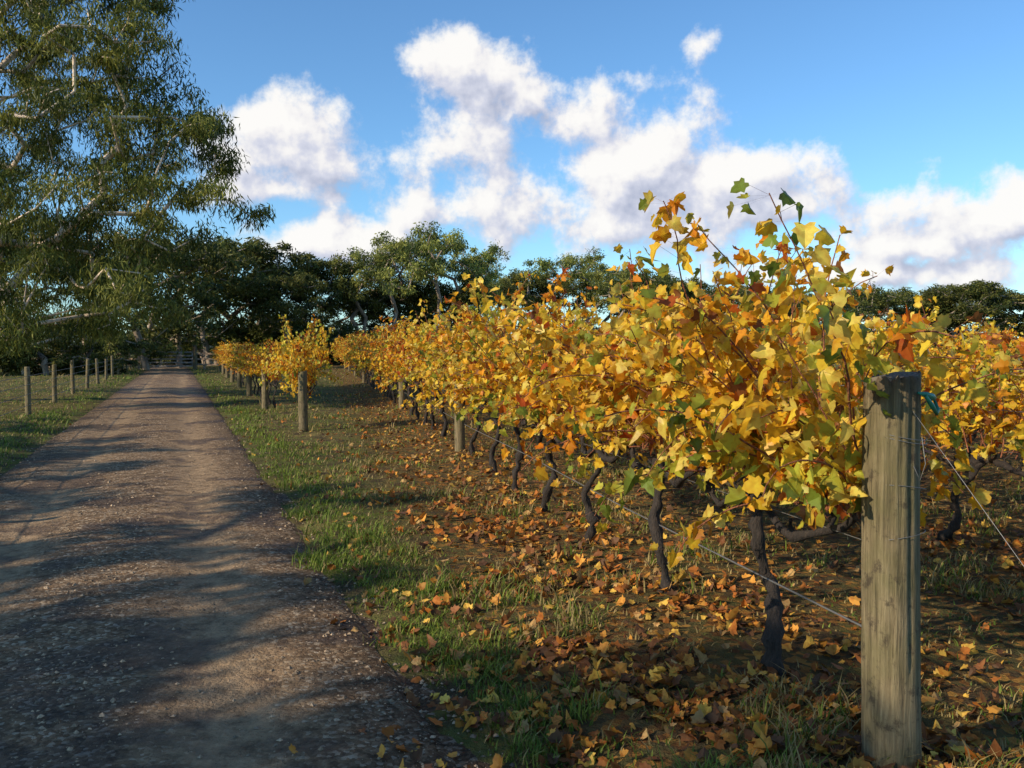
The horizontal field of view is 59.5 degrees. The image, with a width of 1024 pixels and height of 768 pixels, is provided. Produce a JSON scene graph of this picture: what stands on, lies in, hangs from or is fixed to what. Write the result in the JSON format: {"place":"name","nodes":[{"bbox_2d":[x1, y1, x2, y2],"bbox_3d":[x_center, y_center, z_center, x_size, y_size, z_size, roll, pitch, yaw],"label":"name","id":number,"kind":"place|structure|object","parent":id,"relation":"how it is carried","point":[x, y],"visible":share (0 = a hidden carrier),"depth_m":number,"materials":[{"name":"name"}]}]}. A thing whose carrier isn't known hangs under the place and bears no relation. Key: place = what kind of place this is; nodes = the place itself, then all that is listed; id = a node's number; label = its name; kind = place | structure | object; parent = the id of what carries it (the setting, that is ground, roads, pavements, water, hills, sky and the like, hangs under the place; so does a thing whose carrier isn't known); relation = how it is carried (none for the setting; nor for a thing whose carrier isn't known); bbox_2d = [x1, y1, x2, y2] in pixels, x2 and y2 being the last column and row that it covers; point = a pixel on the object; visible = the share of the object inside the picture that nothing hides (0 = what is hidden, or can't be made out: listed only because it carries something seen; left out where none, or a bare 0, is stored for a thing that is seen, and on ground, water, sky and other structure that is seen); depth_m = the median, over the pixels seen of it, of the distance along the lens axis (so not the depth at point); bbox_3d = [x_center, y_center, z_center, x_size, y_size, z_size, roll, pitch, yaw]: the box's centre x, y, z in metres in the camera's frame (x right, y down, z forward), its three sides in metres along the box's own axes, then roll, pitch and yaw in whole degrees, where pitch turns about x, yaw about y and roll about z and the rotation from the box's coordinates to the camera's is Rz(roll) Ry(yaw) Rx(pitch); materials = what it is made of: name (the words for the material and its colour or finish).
{"place":"outdoors","nodes":[
{"label":"outdoors","id":0,"kind":"place"},
{"bbox_2d":[0,367,514,767],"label":"gravel road","id":1,"kind":"structure","parent":0,"point":[205,728],"depth_m":5.22,"materials":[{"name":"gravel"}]},
{"bbox_2d":[0,350,1023,767],"bbox_3d":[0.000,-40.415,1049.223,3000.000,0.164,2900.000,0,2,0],"label":"ground","id":2,"kind":"structure","parent":0,"point":[792,658],"depth_m":6.16,"materials":[{"name":"green soil"}]},
{"bbox_2d":[0,247,105,374],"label":"eucalyptus tree","id":3,"kind":"object","parent":2,"relation":"on","point":[22,362],"visible":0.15,"depth_m":51.38,"materials":[{"name":"green plant"}]},
{"bbox_2d":[0,354,130,415],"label":"paddock fence","id":4,"kind":"object","parent":2,"relation":"on","point":[28,393],"visible":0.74,"depth_m":25.61,"materials":[{"name":"grey wood"}]},
{"bbox_2d":[55,248,148,361],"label":"eucalyptus tree","id":5,"kind":"object","parent":2,"relation":"on","point":[122,350],"visible":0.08,"depth_m":59.29,"materials":[{"name":"green plant"}]},
{"bbox_2d":[36,352,218,369],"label":"timber rail fence","id":6,"kind":"object","parent":2,"relation":"on","point":[204,364],"visible":0.14,"depth_m":65.96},
{"bbox_2d":[0,0,276,359],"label":"eucalyptus tree","id":7,"kind":"object","parent":2,"relation":"on","point":[60,250],"visible":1,"depth_m":23.91,"materials":[{"name":"green plant"}]},
{"bbox_2d":[69,237,223,369],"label":"eucalyptus tree","id":8,"kind":"object","parent":2,"relation":"on","point":[204,299],"visible":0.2,"depth_m":65.69,"materials":[{"name":"green plant"}]},
{"bbox_2d":[140,345,196,369],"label":"farm gate","id":9,"kind":"structure","parent":2,"relation":"on","point":[194,358],"depth_m":65.96,"materials":[{"name":"grey wood"}]},
{"bbox_2d":[0,317,372,374],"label":"understorey shrubs","id":10,"kind":"object","parent":2,"relation":"on","point":[236,332],"visible":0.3,"depth_m":54.59,"materials":[{"name":"green plant"}]},
{"bbox_2d":[133,231,267,367],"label":"eucalyptus tree","id":11,"kind":"object","parent":2,"relation":"on","point":[210,265],"visible":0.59,"depth_m":71.59,"materials":[{"name":"green plant"}]},
{"bbox_2d":[139,235,284,365],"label":"eucalyptus tree","id":12,"kind":"object","parent":2,"relation":"on","point":[228,298],"visible":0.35,"depth_m":79.02,"materials":[{"name":"green plant"}]},
{"bbox_2d":[225,362,228,377],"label":"wooden vineyard post","id":13,"kind":"object","parent":2,"relation":"on","point":[227,372],"visible":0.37,"depth_m":46.96,"materials":[{"name":"grey wood"}]},
{"bbox_2d":[230,356,233,381],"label":"wooden vineyard post","id":14,"kind":"object","parent":2,"relation":"on","point":[231,375],"visible":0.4,"depth_m":40.94,"materials":[{"name":"grey wood"}]},
{"bbox_2d":[220,344,250,364],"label":"grape vine","id":15,"kind":"object","parent":2,"relation":"on","point":[227,356],"visible":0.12,"depth_m":39.00,"materials":[{"name":"yellow plant"}]},
{"bbox_2d":[223,342,247,384],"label":"grape vine","id":16,"kind":"object","parent":2,"relation":"on","point":[234,359],"visible":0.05,"depth_m":36.48,"materials":[{"name":"yellow plant"}]},
{"bbox_2d":[237,367,241,387],"bbox_3d":[-10.645,-0.375,35.015,0.177,1.395,0.187,-1,2,-22],"label":"wooden vineyard post","id":17,"kind":"object","parent":2,"relation":"on","point":[239,380],"visible":0.35,"depth_m":34.96,"materials":[{"name":"grey wood"}]},
{"bbox_2d":[224,343,266,386],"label":"grape vine","id":18,"kind":"object","parent":2,"relation":"on","point":[231,346],"visible":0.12,"depth_m":34.96,"materials":[{"name":"yellow plant"}]},
{"bbox_2d":[225,338,270,393],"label":"grape vine","id":19,"kind":"object","parent":2,"relation":"on","point":[244,359],"visible":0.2,"depth_m":30.56,"materials":[{"name":"yellow plant"}]},
{"bbox_2d":[226,345,269,376],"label":"grape vine","id":20,"kind":"object","parent":2,"relation":"on","point":[239,356],"visible":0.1,"depth_m":31.50,"materials":[{"name":"yellow plant"}]},
{"bbox_2d":[246,370,251,395],"bbox_3d":[-8.509,-0.118,29.014,0.180,1.391,0.176,-1,2,-15],"label":"wooden vineyard post","id":21,"kind":"object","parent":2,"relation":"on","point":[249,385],"visible":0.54,"depth_m":28.95,"materials":[{"name":"grey wood"}]},
{"bbox_2d":[185,235,315,343],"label":"eucalyptus tree","id":22,"kind":"object","parent":2,"relation":"on","point":[296,299],"visible":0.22,"depth_m":84.39,"materials":[{"name":"green plant"}]},
{"bbox_2d":[228,338,276,395],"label":"grape vine","id":23,"kind":"object","parent":2,"relation":"on","point":[237,361],"visible":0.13,"depth_m":29.02,"materials":[{"name":"yellow plant"}]},
{"bbox_2d":[235,337,277,399],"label":"grape vine","id":24,"kind":"object","parent":2,"relation":"on","point":[249,343],"visible":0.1,"depth_m":27.25,"materials":[{"name":"yellow plant"}]},
{"bbox_2d":[232,336,285,376],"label":"grape vine","id":25,"kind":"object","parent":2,"relation":"on","point":[242,365],"visible":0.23,"depth_m":25.97,"materials":[{"name":"yellow plant"}]},
{"bbox_2d":[238,341,288,404],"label":"grape vine","id":26,"kind":"object","parent":2,"relation":"on","point":[259,362],"visible":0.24,"depth_m":24.05,"materials":[{"name":"yellow plant"}]},
{"bbox_2d":[261,365,268,408],"bbox_3d":[-6.348,0.144,23.017,0.177,1.392,0.195,0,2,-7],"label":"wooden vineyard post","id":27,"kind":"object","parent":2,"relation":"on","point":[265,400],"visible":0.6,"depth_m":22.95,"materials":[{"name":"grey wood"}]},
{"bbox_2d":[241,341,297,408],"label":"grape vine","id":28,"kind":"object","parent":2,"relation":"on","point":[275,377],"visible":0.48,"depth_m":22.59,"materials":[{"name":"yellow plant"}]},
{"bbox_2d":[233,270,330,351],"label":"eucalyptus tree","id":29,"kind":"object","parent":2,"relation":"on","point":[299,284],"visible":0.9,"depth_m":78.03,"materials":[{"name":"green plant"}]},
{"bbox_2d":[235,240,331,334],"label":"eucalyptus tree","id":30,"kind":"object","parent":2,"relation":"on","point":[275,251],"visible":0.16,"depth_m":84.91,"materials":[{"name":"green plant"}]},
{"bbox_2d":[258,314,342,399],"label":"grape vine","id":31,"kind":"object","parent":2,"relation":"on","point":[292,342],"visible":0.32,"depth_m":17.36,"materials":[{"name":"yellow plant"}]},
{"bbox_2d":[234,248,368,329],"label":"eucalyptus tree","id":32,"kind":"object","parent":2,"relation":"on","point":[313,265],"visible":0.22,"depth_m":87.80,"materials":[{"name":"green plant"}]},
{"bbox_2d":[263,314,340,424],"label":"grape vine","id":33,"kind":"object","parent":2,"relation":"on","point":[297,366],"visible":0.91,"depth_m":17.00,"materials":[{"name":"yellow plant"}]},
{"bbox_2d":[298,371,307,431],"bbox_3d":[-3.894,0.411,16.730,0.187,1.322,0.177,0,2,0],"label":"wooden vineyard post","id":34,"kind":"object","parent":2,"relation":"on","point":[302,403],"visible":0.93,"depth_m":16.66,"materials":[{"name":"grey wood"}]},
{"bbox_2d":[272,252,385,336],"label":"eucalyptus tree","id":35,"kind":"object","parent":2,"relation":"on","point":[336,271],"visible":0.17,"depth_m":88.84,"materials":[{"name":"green plant"}]},
{"bbox_2d":[312,286,383,329],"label":"eucalyptus tree","id":36,"kind":"object","parent":2,"relation":"on","point":[345,310],"visible":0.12,"depth_m":95.91,"materials":[{"name":"green plant"}]},
{"bbox_2d":[336,330,361,376],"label":"grape vine","id":37,"kind":"object","parent":2,"relation":"on","point":[350,344],"visible":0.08,"depth_m":46.62,"materials":[{"name":"yellow plant"}]},
{"bbox_2d":[342,336,368,383],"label":"grape vine","id":38,"kind":"object","parent":2,"relation":"on","point":[354,356],"visible":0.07,"depth_m":38.14,"materials":[{"name":"yellow plant"}]},
{"bbox_2d":[337,335,373,359],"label":"grape vine","id":39,"kind":"object","parent":2,"relation":"on","point":[346,349],"visible":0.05,"depth_m":42.49,"materials":[{"name":"yellow plant"}]},
{"bbox_2d":[319,289,392,337],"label":"eucalyptus tree","id":40,"kind":"object","parent":2,"relation":"on","point":[333,315],"visible":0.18,"depth_m":96.66,"materials":[{"name":"green plant"}]},
{"bbox_2d":[313,246,400,332],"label":"eucalyptus tree","id":41,"kind":"object","parent":2,"relation":"on","point":[352,254],"visible":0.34,"depth_m":90.70,"materials":[{"name":"green plant"}]},
{"bbox_2d":[341,340,372,381],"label":"grape vine","id":42,"kind":"object","parent":2,"relation":"on","point":[350,360],"visible":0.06,"depth_m":39.79,"materials":[{"name":"yellow plant"}]},
{"bbox_2d":[345,332,372,386],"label":"grape vine","id":43,"kind":"object","parent":2,"relation":"on","point":[351,356],"visible":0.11,"depth_m":35.32,"materials":[{"name":"yellow plant"}]},
{"bbox_2d":[343,335,377,384],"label":"grape vine","id":44,"kind":"object","parent":2,"relation":"on","point":[346,356],"visible":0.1,"depth_m":36.70,"materials":[{"name":"yellow plant"}]},
{"bbox_2d":[362,366,365,382],"bbox_3d":[-6.601,-0.703,39.960,0.163,1.672,0.153,-2,3,-43],"label":"wooden vineyard post","id":45,"kind":"object","parent":2,"relation":"on","point":[363,377],"visible":0.27,"depth_m":39.91,"materials":[{"name":"grey wood"}]},
{"bbox_2d":[351,341,380,388],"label":"grape vine","id":46,"kind":"object","parent":2,"relation":"on","point":[358,374],"visible":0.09,"depth_m":33.87,"materials":[{"name":"yellow plant"}]},
{"bbox_2d":[350,334,381,373],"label":"grape vine","id":47,"kind":"object","parent":2,"relation":"on","point":[363,349],"visible":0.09,"depth_m":31.54,"materials":[{"name":"yellow plant"}]},
{"bbox_2d":[348,337,385,393],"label":"grape vine","id":48,"kind":"object","parent":2,"relation":"on","point":[355,361],"visible":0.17,"depth_m":28.64,"materials":[{"name":"yellow plant"}]},
{"bbox_2d":[354,340,384,392],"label":"grape vine","id":49,"kind":"object","parent":2,"relation":"on","point":[366,354],"visible":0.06,"depth_m":30.05,"materials":[{"name":"yellow plant"}]},
{"bbox_2d":[349,329,394,389],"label":"grape vine","id":50,"kind":"object","parent":2,"relation":"on","point":[362,338],"visible":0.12,"depth_m":32.87,"materials":[{"name":"yellow plant"}]},
{"bbox_2d":[332,230,422,334],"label":"eucalyptus tree","id":51,"kind":"object","parent":2,"relation":"on","point":[377,256],"visible":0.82,"depth_m":87.64,"materials":[{"name":"green plant"}]},
{"bbox_2d":[375,374,379,391],"bbox_3d":[-4.650,-0.368,30.959,0.177,1.666,0.153,1,3,31],"label":"wooden vineyard post","id":52,"kind":"object","parent":2,"relation":"on","point":[377,388],"visible":0.22,"depth_m":30.91,"materials":[{"name":"grey wood"}]},
{"bbox_2d":[346,339,414,399],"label":"grape vine","id":53,"kind":"object","parent":2,"relation":"on","point":[365,365],"visible":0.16,"depth_m":25.91,"materials":[{"name":"yellow plant"}]},
{"bbox_2d":[362,331,402,396],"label":"grape vine","id":54,"kind":"object","parent":2,"relation":"on","point":[374,361],"visible":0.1,"depth_m":27.30,"materials":[{"name":"yellow plant"}]},
{"bbox_2d":[352,324,414,402],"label":"grape vine","id":55,"kind":"object","parent":2,"relation":"on","point":[393,395],"visible":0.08,"depth_m":24.73,"materials":[{"name":"yellow plant"}]},
{"bbox_2d":[353,279,415,337],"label":"eucalyptus tree","id":56,"kind":"object","parent":2,"relation":"on","point":[377,305],"visible":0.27,"depth_m":94.65,"materials":[{"name":"green plant"}]},
{"bbox_2d":[357,321,430,407],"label":"grape vine","id":57,"kind":"object","parent":2,"relation":"on","point":[405,382],"visible":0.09,"depth_m":21.68,"materials":[{"name":"yellow plant"}]},
{"bbox_2d":[351,315,437,405],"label":"grape vine","id":58,"kind":"object","parent":2,"relation":"on","point":[381,328],"visible":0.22,"depth_m":23.15,"materials":[{"name":"yellow plant"}]},
{"bbox_2d":[374,322,425,414],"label":"grape vine","id":59,"kind":"object","parent":2,"relation":"on","point":[412,409],"visible":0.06,"depth_m":20.36,"materials":[{"name":"yellow plant"}]},
{"bbox_2d":[399,376,404,409],"bbox_3d":[-2.699,-0.018,21.962,0.154,1.663,0.166,1,2,16],"label":"wooden vineyard post","id":60,"kind":"object","parent":2,"relation":"on","point":[402,396],"visible":0.37,"depth_m":21.90,"materials":[{"name":"brown wood"}]},
{"bbox_2d":[373,284,440,337],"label":"eucalyptus tree","id":61,"kind":"object","parent":2,"relation":"on","point":[403,300],"visible":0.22,"depth_m":95.10,"materials":[{"name":"green plant"}]},
{"bbox_2d":[369,325,451,419],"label":"grape vine","id":62,"kind":"object","parent":2,"relation":"on","point":[417,413],"visible":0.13,"depth_m":18.70,"materials":[{"name":"yellow plant"}]},
{"bbox_2d":[367,309,456,424],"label":"grape vine","id":63,"kind":"object","parent":2,"relation":"on","point":[391,359],"visible":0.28,"depth_m":17.59,"materials":[{"name":"yellow plant"}]},
{"bbox_2d":[381,240,443,322],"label":"eucalyptus tree","id":64,"kind":"object","parent":2,"relation":"on","point":[404,281],"visible":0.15,"depth_m":96.40,"materials":[{"name":"green plant"}]},
{"bbox_2d":[370,319,463,429],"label":"grape vine","id":65,"kind":"object","parent":2,"relation":"on","point":[432,416],"visible":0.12,"depth_m":16.46,"materials":[{"name":"yellow plant"}]},
{"bbox_2d":[383,280,455,334],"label":"eucalyptus tree","id":66,"kind":"object","parent":2,"relation":"on","point":[442,287],"visible":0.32,"depth_m":95.67,"materials":[{"name":"green plant"}]},
{"bbox_2d":[377,221,467,331],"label":"eucalyptus tree","id":67,"kind":"object","parent":2,"relation":"on","point":[420,268],"visible":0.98,"depth_m":85.61,"materials":[{"name":"green plant"}]},
{"bbox_2d":[388,298,486,435],"bbox_3d":[-1.056,-0.225,14.905,2.051,2.400,2.388,0,2,-12],"label":"grape vine","id":68,"kind":"object","parent":2,"relation":"on","point":[410,330],"visible":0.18,"depth_m":14.92,"materials":[{"name":"yellow plant"}]},
{"bbox_2d":[408,285,480,331],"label":"eucalyptus tree","id":69,"kind":"object","parent":2,"relation":"on","point":[432,299],"visible":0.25,"depth_m":94.87,"materials":[{"name":"green plant"}]},
{"bbox_2d":[390,317,512,413],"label":"grape vine","id":70,"kind":"object","parent":2,"relation":"on","point":[415,347],"visible":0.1,"depth_m":13.60,"materials":[{"name":"yellow plant"}]},
{"bbox_2d":[388,304,524,456],"bbox_3d":[-0.552,-0.019,12.009,2.254,2.184,2.351,0,2,-12],"label":"grape vine","id":71,"kind":"object","parent":2,"relation":"on","point":[458,399],"visible":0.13,"depth_m":12.00,"materials":[{"name":"yellow plant"}]},
{"bbox_2d":[422,287,494,332],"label":"eucalyptus tree","id":72,"kind":"object","parent":2,"relation":"on","point":[456,314],"visible":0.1,"depth_m":95.94,"materials":[{"name":"green plant"}]},
{"bbox_2d":[454,384,464,451],"bbox_3d":[-0.753,0.338,12.972,0.163,1.672,0.153,0,2,0],"label":"wooden vineyard post","id":73,"kind":"object","parent":2,"relation":"on","point":[459,428],"visible":0.35,"depth_m":12.92,"materials":[{"name":"brown wood"}]},
{"bbox_2d":[416,238,508,329],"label":"eucalyptus tree","id":74,"kind":"object","parent":2,"relation":"on","point":[464,263],"visible":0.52,"depth_m":93.70,"materials":[{"name":"green plant"}]},
{"bbox_2d":[452,239,506,317],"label":"eucalyptus tree","id":75,"kind":"object","parent":2,"relation":"on","point":[491,251],"visible":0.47,"depth_m":96.23,"materials":[{"name":"green plant"}]},
{"bbox_2d":[0,366,971,426],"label":"grass","id":76,"kind":"structure","parent":2,"relation":"on","point":[127,378],"depth_m":30.03,"materials":[{"name":"plant"}]},
{"bbox_2d":[420,270,571,471],"bbox_3d":[-0.129,-0.142,10.952,1.920,2.513,2.615,0,2,-12],"label":"grape vine","id":77,"kind":"object","parent":2,"relation":"on","point":[474,296],"visible":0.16,"depth_m":10.82,"materials":[{"name":"yellow plant"}]},
{"bbox_2d":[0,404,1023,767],"bbox_3d":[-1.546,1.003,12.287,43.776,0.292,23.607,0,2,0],"label":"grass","id":78,"kind":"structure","parent":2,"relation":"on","point":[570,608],"depth_m":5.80,"materials":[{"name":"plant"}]},
{"bbox_2d":[0,246,1023,357],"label":"distant trees","id":79,"kind":"object","parent":2,"relation":"on","point":[982,294],"visible":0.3,"depth_m":165.44,"materials":[{"name":"green plant"}]},
{"bbox_2d":[409,265,619,489],"bbox_3d":[0.106,0.025,9.516,2.155,2.378,2.398,0,2,-12],"label":"grape vine","id":80,"kind":"object","parent":2,"relation":"on","point":[550,296],"visible":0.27,"depth_m":9.22,"materials":[{"name":"yellow plant"}]},
{"bbox_2d":[40,390,1023,767],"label":"fallen leaves","id":81,"kind":"object","parent":2,"relation":"on","point":[716,712],"visible":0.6,"depth_m":4.55,"materials":[{"name":"orange plant"}]},
{"bbox_2d":[444,286,629,511],"bbox_3d":[0.376,0.183,8.120,2.233,2.176,2.647,0,2,11],"label":"grape vine","id":82,"kind":"object","parent":2,"relation":"on","point":[504,364],"visible":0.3,"depth_m":8.24,"materials":[{"name":"yellow plant"}]},
{"bbox_2d":[461,273,727,542],"bbox_3d":[0.616,0.229,6.948,2.060,2.175,2.385,0,2,-12],"label":"grape vine","id":83,"kind":"object","parent":2,"relation":"on","point":[543,334],"visible":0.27,"depth_m":6.60,"materials":[{"name":"yellow plant"}]},
{"bbox_2d":[501,243,801,593],"bbox_3d":[0.980,0.225,5.555,1.937,2.211,2.133,-1,3,-31],"label":"grape vine","id":84,"kind":"object","parent":2,"relation":"on","point":[620,397],"visible":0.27,"depth_m":5.56,"materials":[{"name":"yellow plant"}]},
{"bbox_2d":[505,177,1023,676],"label":"grape vine","id":85,"kind":"object","parent":2,"relation":"on","point":[763,441],"visible":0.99,"depth_m":3.75,"materials":[{"name":"yellow plant"}]},
{"bbox_2d":[732,309,871,386],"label":"grape vine","id":86,"kind":"object","parent":2,"relation":"on","point":[797,344],"visible":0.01,"depth_m":9.25,"materials":[{"name":"yellow plant"}]},
{"bbox_2d":[785,322,888,370],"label":"grape vine","id":87,"kind":"object","parent":2,"relation":"on","point":[873,348],"depth_m":13.14,"materials":[{"name":"yellow plant"}]},
{"bbox_2d":[861,370,939,767],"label":"wooden vineyard post","id":88,"kind":"object","parent":2,"relation":"on","point":[890,630],"visible":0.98,"depth_m":3.15,"materials":[{"name":"brown wood"}]},
{"bbox_2d":[280,359,1023,626],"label":"trellis wire","id":89,"kind":"object","parent":88,"relation":"attached to","point":[818,604],"visible":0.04,"depth_m":4.32,"materials":[{"name":"metal"}]},
{"bbox_2d":[783,308,1023,434],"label":"grape vine","id":90,"kind":"object","parent":2,"relation":"on","point":[891,313],"visible":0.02,"depth_m":8.06,"materials":[{"name":"yellow plant"}]},
{"bbox_2d":[857,306,996,404],"bbox_3d":[5.240,0.008,12.188,2.051,2.124,2.388,0,2,-12],"label":"grape vine","id":91,"kind":"object","parent":2,"relation":"on","point":[968,341],"visible":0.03,"depth_m":11.92,"materials":[{"name":"yellow plant"}]},
{"bbox_2d":[870,313,987,387],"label":"grape vine","id":92,"kind":"object","parent":2,"relation":"on","point":[963,329],"visible":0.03,"depth_m":15.35,"materials":[{"name":"yellow plant"}]},
{"bbox_2d":[856,295,1023,540],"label":"grape vine","id":93,"kind":"object","parent":2,"relation":"on","point":[984,417],"visible":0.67,"depth_m":6.72,"materials":[{"name":"yellow plant"}]},
{"bbox_2d":[902,335,1023,471],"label":"grape vine","id":94,"kind":"object","parent":2,"relation":"on","point":[974,436],"visible":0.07,"depth_m":10.74,"materials":[{"name":"yellow plant"}]},
{"bbox_2d":[922,322,1023,423],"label":"grape vine","id":95,"kind":"object","parent":2,"relation":"on","point":[1018,343],"visible":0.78,"depth_m":5.79,"materials":[{"name":"yellow plant"}]},
{"bbox_2d":[938,323,1023,440],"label":"grape vine","id":96,"kind":"object","parent":2,"relation":"on","point":[980,344],"visible":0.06,"depth_m":14.28,"materials":[{"name":"yellow plant"}]},
{"bbox_2d":[959,322,1020,413],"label":"grape vine","id":97,"kind":"object","parent":2,"relation":"on","point":[1009,330],"visible":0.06,"depth_m":17.93,"materials":[{"name":"yellow plant"}]},
{"bbox_2d":[957,328,1023,402],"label":"grape vine","id":98,"kind":"object","parent":2,"relation":"on","point":[1005,347],"visible":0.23,"depth_m":9.65,"materials":[{"name":"yellow plant"}]},
{"bbox_2d":[0,0,1023,337],"label":"sky","id":99,"kind":"structure","parent":0,"point":[537,128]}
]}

